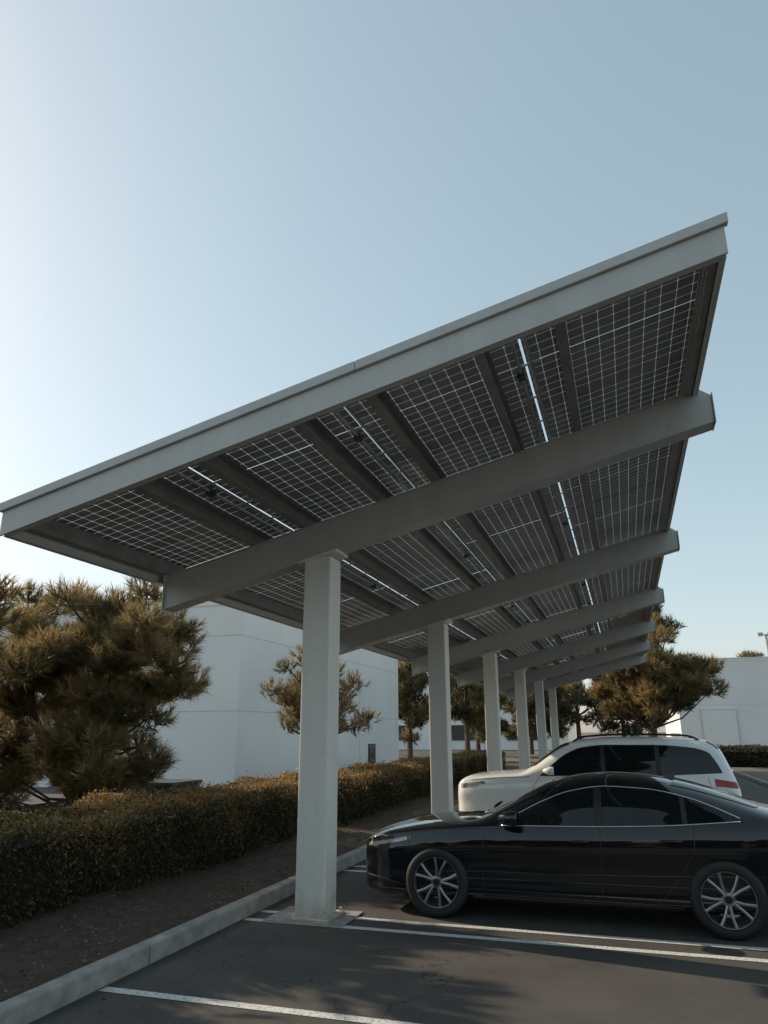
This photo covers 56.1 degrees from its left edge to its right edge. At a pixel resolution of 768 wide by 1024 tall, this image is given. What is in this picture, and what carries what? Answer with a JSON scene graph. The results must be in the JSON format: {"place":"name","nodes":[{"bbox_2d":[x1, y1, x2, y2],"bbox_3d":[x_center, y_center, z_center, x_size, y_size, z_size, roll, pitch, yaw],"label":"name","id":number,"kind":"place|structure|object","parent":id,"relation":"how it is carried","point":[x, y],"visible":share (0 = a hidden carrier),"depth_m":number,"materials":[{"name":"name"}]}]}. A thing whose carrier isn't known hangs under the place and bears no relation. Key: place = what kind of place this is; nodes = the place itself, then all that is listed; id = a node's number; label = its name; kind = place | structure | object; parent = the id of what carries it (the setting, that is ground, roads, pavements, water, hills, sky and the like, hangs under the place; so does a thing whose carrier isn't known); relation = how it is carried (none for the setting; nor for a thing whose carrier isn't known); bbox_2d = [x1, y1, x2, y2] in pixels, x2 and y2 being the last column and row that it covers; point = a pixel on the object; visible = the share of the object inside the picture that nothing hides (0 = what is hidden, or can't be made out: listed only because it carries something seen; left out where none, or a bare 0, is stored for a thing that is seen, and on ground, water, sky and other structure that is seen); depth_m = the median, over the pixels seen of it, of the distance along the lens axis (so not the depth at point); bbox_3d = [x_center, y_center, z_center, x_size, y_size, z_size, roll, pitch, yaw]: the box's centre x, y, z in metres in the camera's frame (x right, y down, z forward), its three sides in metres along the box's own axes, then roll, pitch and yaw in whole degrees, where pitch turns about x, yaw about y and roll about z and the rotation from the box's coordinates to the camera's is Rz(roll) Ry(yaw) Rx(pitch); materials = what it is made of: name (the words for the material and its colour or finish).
{"place":"outdoors","nodes":[
{"label":"outdoors","id":0,"kind":"place"},
{"bbox_2d":[0,605,398,788],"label":"walls","id":1,"kind":"structure","parent":0,"point":[223,747],"depth_m":26.01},
{"bbox_2d":[6,599,219,616],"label":"parapet","id":2,"kind":"structure","parent":1,"relation":"on","point":[208,603],"depth_m":26.39,"materials":[{"name":"white concrete"}]},
{"bbox_2d":[91,634,397,763],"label":"reveal joints","id":3,"kind":"object","parent":1,"relation":"on","point":[281,712],"visible":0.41,"depth_m":26.83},
{"bbox_2d":[368,744,375,764],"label":"windows","id":4,"kind":"structure","parent":1,"relation":"attached to","point":[371,753],"depth_m":37.14,"materials":[{"name":"grey glass"}]},
{"bbox_2d":[0,761,535,1002],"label":"planting bed soil","id":5,"kind":"structure","parent":0,"point":[12,960],"depth_m":7.45,"materials":[{"name":"brown soil"}]},
{"bbox_2d":[0,571,215,819],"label":"pine tree","id":6,"kind":"object","parent":5,"relation":"on","point":[114,645],"visible":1,"depth_m":12.33,"materials":[{"name":"green plant"}]},
{"bbox_2d":[0,770,298,928],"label":"hedge","id":7,"kind":"object","parent":5,"relation":"on","point":[47,860],"visible":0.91,"depth_m":8.81,"materials":[{"name":"green plant"}]},
{"bbox_2d":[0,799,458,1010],"bbox_3d":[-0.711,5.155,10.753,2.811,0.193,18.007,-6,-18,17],"label":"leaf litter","id":8,"kind":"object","parent":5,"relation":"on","point":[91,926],"visible":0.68,"depth_m":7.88,"materials":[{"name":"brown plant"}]},
{"bbox_2d":[258,642,382,737],"bbox_3d":[-1.696,5.579,19.601,3.174,4.465,2.995,-6,-18,17],"label":"pine tree","id":9,"kind":"object","parent":5,"relation":"on","point":[287,697],"visible":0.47,"depth_m":19.37,"materials":[{"name":"green plant"}]},
{"bbox_2d":[268,748,507,825],"bbox_3d":[1.676,8.762,24.271,1.935,1.232,22.136,-6,-18,17],"label":"hedge","id":10,"kind":"object","parent":5,"relation":"on","point":[366,788],"visible":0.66,"depth_m":17.95,"materials":[{"name":"green plant"}]},
{"bbox_2d":[2,750,536,823],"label":"lot asphalt","id":11,"kind":"structure","parent":0,"point":[49,792],"depth_m":25.39,"materials":[{"name":"grey asphalt"}]},
{"bbox_2d":[0,568,36,660],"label":"pine tree","id":12,"kind":"object","parent":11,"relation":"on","point":[4,595],"visible":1,"depth_m":11.28,"materials":[{"name":"green plant"}]},
{"bbox_2d":[110,779,201,803],"bbox_3d":[-4.720,6.018,14.816,1.500,0.930,1.100,-6,-18,17],"label":"utility cabinet","id":13,"kind":"object","parent":11,"relation":"on","point":[167,783],"visible":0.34,"depth_m":14.46,"materials":[{"name":"grey metal"}]},
{"bbox_2d":[398,647,428,757],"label":"background tree","id":14,"kind":"object","parent":11,"relation":"on","point":[413,712],"visible":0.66,"depth_m":47.00,"materials":[{"name":"green plant"}]},
{"bbox_2d":[419,653,503,750],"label":"background tree","id":15,"kind":"object","parent":11,"relation":"on","point":[464,711],"visible":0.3,"depth_m":48.59,"materials":[{"name":"green plant"}]},
{"bbox_2d":[451,687,509,750],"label":"background tree","id":16,"kind":"object","parent":11,"relation":"on","point":[480,737],"visible":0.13,"depth_m":57.47,"materials":[{"name":"green plant"}]},
{"bbox_2d":[0,0,767,732],"label":"sky","id":17,"kind":"structure","parent":0,"point":[209,209],"materials":[{"name":"blue"}]},
{"bbox_2d":[28,774,767,1023],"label":"parking lot asphalt","id":18,"kind":"structure","parent":0,"point":[417,978],"depth_m":5.85,"materials":[{"name":"grey asphalt"}]},
{"bbox_2d":[0,804,458,1023],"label":"kerb","id":19,"kind":"structure","parent":18,"relation":"on","point":[33,1004],"depth_m":5.99,"materials":[{"name":"concrete"}]},
{"bbox_2d":[0,212,727,926],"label":"solar carport","id":20,"kind":"object","parent":18,"relation":"on","point":[634,400],"visible":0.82,"depth_m":8.19,"materials":[{"name":"paint"}]},
{"bbox_2d":[99,865,767,1023],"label":"parking stripes","id":21,"kind":"object","parent":18,"relation":"on","point":[253,1006],"visible":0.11,"depth_m":6.42,"materials":[{"name":"paint"}]},
{"bbox_2d":[366,771,767,940],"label":"parked sedan","id":22,"kind":"object","parent":18,"relation":"on","point":[637,841],"visible":1,"depth_m":7.35,"materials":[{"name":"black paint"}]},
{"bbox_2d":[543,666,605,736],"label":"background tree","id":23,"kind":"object","parent":18,"relation":"on","point":[573,696],"visible":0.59,"depth_m":55.39,"materials":[{"name":"green plant"}]},
{"bbox_2d":[458,733,741,810],"bbox_3d":[3.998,5.200,13.797,4.988,1.828,2.341,-6,-18,17],"label":"parked suv","id":24,"kind":"object","parent":18,"relation":"on","point":[693,759],"visible":0.56,"depth_m":13.11,"materials":[{"name":"white paint"}]},
{"bbox_2d":[585,678,647,736],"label":"background tree","id":25,"kind":"object","parent":18,"relation":"on","point":[614,725],"visible":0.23,"depth_m":58.36,"materials":[{"name":"green plant"}]},
{"bbox_2d":[582,603,729,736],"bbox_3d":[14.620,9.185,40.665,8.161,9.865,7.699,6,-18,-21],"label":"pine tree","id":26,"kind":"object","parent":18,"relation":"on","point":[659,684],"visible":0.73,"depth_m":38.61,"materials":[{"name":"green plant"}]},
{"bbox_2d":[730,767,767,786],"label":"island kerb","id":27,"kind":"structure","parent":18,"relation":"on","point":[753,779],"depth_m":28.21,"materials":[{"name":"concrete"}]},
{"bbox_2d":[731,768,767,781],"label":"island soil","id":28,"kind":"structure","parent":27,"relation":"in","point":[760,773],"depth_m":31.58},
{"bbox_2d":[715,744,767,767],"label":"hedge","id":29,"kind":"object","parent":28,"relation":"on","point":[749,756],"visible":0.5,"depth_m":36.34,"materials":[{"name":"green plant"}]},
{"bbox_2d":[398,685,576,749],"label":"walls","id":30,"kind":"structure","parent":0,"point":[423,743],"depth_m":79.49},
{"bbox_2d":[398,725,537,739],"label":"windows","id":31,"kind":"structure","parent":30,"relation":"attached to","point":[457,732],"depth_m":79.72,"materials":[{"name":"black glass"}]},
{"bbox_2d":[503,732,666,761],"bbox_3d":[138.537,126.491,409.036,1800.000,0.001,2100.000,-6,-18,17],"label":"ground","id":32,"kind":"structure","parent":0,"point":[534,757],"depth_m":71.59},
{"bbox_2d":[500,670,545,753],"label":"background tree","id":33,"kind":"object","parent":32,"relation":"on","point":[511,733],"visible":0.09,"depth_m":61.91,"materials":[{"name":"green plant"}]},
{"bbox_2d":[504,684,574,740],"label":"background tree","id":34,"kind":"object","parent":32,"relation":"on","point":[531,708],"visible":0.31,"depth_m":54.17,"materials":[{"name":"green plant"}]},
{"bbox_2d":[665,660,767,745],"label":"walls","id":35,"kind":"structure","parent":32,"relation":"on","point":[747,681],"depth_m":69.84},
{"bbox_2d":[666,700,753,733],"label":"reveal joints","id":36,"kind":"object","parent":35,"relation":"on","point":[728,704],"visible":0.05,"depth_m":69.65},
{"bbox_2d":[700,709,741,750],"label":"doors","id":37,"kind":"structure","parent":35,"relation":"attached to","point":[720,726],"depth_m":69.38,"materials":[{"name":"white metal"}]},
{"bbox_2d":[714,656,767,661],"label":"parapet","id":38,"kind":"structure","parent":35,"relation":"on","point":[747,658],"depth_m":70.45,"materials":[{"name":"white concrete"}]},
{"bbox_2d":[736,649,764,656],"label":"background tree","id":39,"kind":"object","parent":32,"relation":"on","point":[746,653],"visible":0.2,"depth_m":92.66,"materials":[{"name":"green plant"}]},
{"bbox_2d":[757,632,767,653],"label":"street lamp","id":40,"kind":"object","parent":32,"relation":"on","point":[762,634],"visible":1,"depth_m":99.76,"materials":[{"name":"metal"}]}
]}

